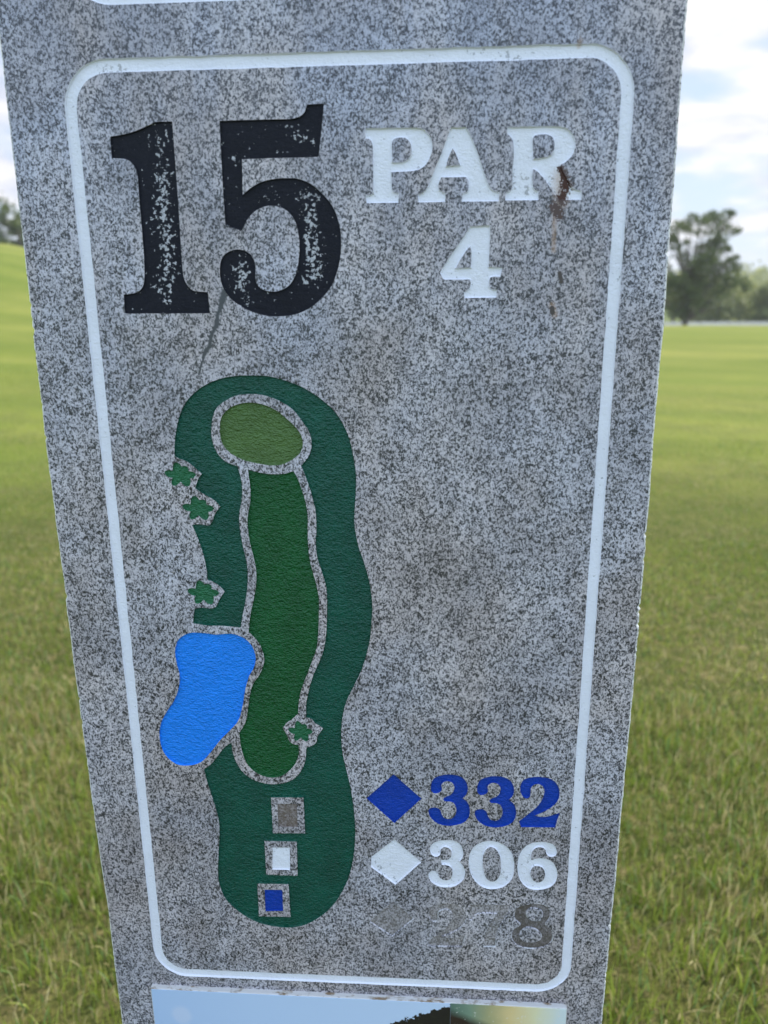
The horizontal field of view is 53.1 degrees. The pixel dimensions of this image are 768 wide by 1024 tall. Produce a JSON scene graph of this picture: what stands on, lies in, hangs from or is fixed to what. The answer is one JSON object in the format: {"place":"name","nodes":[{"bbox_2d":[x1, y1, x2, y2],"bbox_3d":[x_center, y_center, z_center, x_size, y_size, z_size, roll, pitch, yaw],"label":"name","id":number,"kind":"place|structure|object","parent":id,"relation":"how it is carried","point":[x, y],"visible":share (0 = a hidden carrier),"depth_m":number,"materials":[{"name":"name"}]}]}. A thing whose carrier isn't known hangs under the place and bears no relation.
{"place":"outdoors","nodes":[
{"label":"outdoors","id":0,"kind":"place"},
{"bbox_2d":[0,244,767,1023],"bbox_3d":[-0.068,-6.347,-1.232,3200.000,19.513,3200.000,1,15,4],"label":"ground","id":1,"kind":"structure","parent":0,"point":[724,360],"depth_m":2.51,"materials":[{"name":"green plant"}]},
{"bbox_2d":[0,213,22,246],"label":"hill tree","id":2,"kind":"object","parent":1,"relation":"on","point":[17,222],"visible":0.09,"depth_m":67.12,"materials":[{"name":"green plant"}]},
{"bbox_2d":[0,191,23,246],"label":"hill tree","id":3,"kind":"object","parent":1,"relation":"on","point":[4,209],"visible":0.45,"depth_m":69.50,"materials":[{"name":"green plant"}]},
{"bbox_2d":[0,0,687,1023],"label":"granite tee marker","id":4,"kind":"object","parent":1,"relation":"on","point":[348,324],"visible":1,"depth_m":0.51,"materials":[{"name":"grey stone"}]},
{"bbox_2d":[665,278,694,321],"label":"bushy tree","id":5,"kind":"object","parent":1,"relation":"on","point":[670,314],"visible":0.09,"depth_m":97.46,"materials":[{"name":"green plant"}]},
{"bbox_2d":[665,206,753,325],"bbox_3d":[23.629,-18.043,58.942,8.984,10.261,5.721,5,16,20],"label":"lone tree","id":6,"kind":"object","parent":1,"relation":"on","point":[705,264],"visible":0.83,"depth_m":58.15,"materials":[{"name":"green plant"}]},
{"bbox_2d":[670,260,767,303],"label":"wood","id":7,"kind":"object","parent":1,"relation":"on","point":[759,275],"visible":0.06,"depth_m":195.89,"materials":[{"name":"green plant"}]},
{"bbox_2d":[690,275,752,321],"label":"bushy tree","id":8,"kind":"object","parent":1,"relation":"on","point":[715,314],"visible":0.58,"depth_m":92.88,"materials":[{"name":"green plant"}]},
{"bbox_2d":[724,282,767,321],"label":"bushy tree","id":9,"kind":"object","parent":1,"relation":"on","point":[749,297],"visible":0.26,"depth_m":97.25,"materials":[{"name":"green plant"}]},
{"bbox_2d":[744,281,767,321],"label":"bushy tree","id":10,"kind":"object","parent":1,"relation":"on","point":[761,298],"visible":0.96,"depth_m":90.36,"materials":[{"name":"green plant"}]},
{"bbox_2d":[0,715,767,1023],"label":"tall grass","id":11,"kind":"structure","parent":0,"point":[612,995],"depth_m":1.52,"materials":[{"name":"green plant"}]},
{"bbox_2d":[0,0,767,278],"label":"sky","id":12,"kind":"structure","parent":0,"point":[722,152],"materials":[{"name":"white"}]},
{"bbox_2d":[664,322,767,325],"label":"water","id":13,"kind":"structure","parent":0,"point":[711,323],"depth_m":73.29,"materials":[{"name":"white liquid"}]}
]}

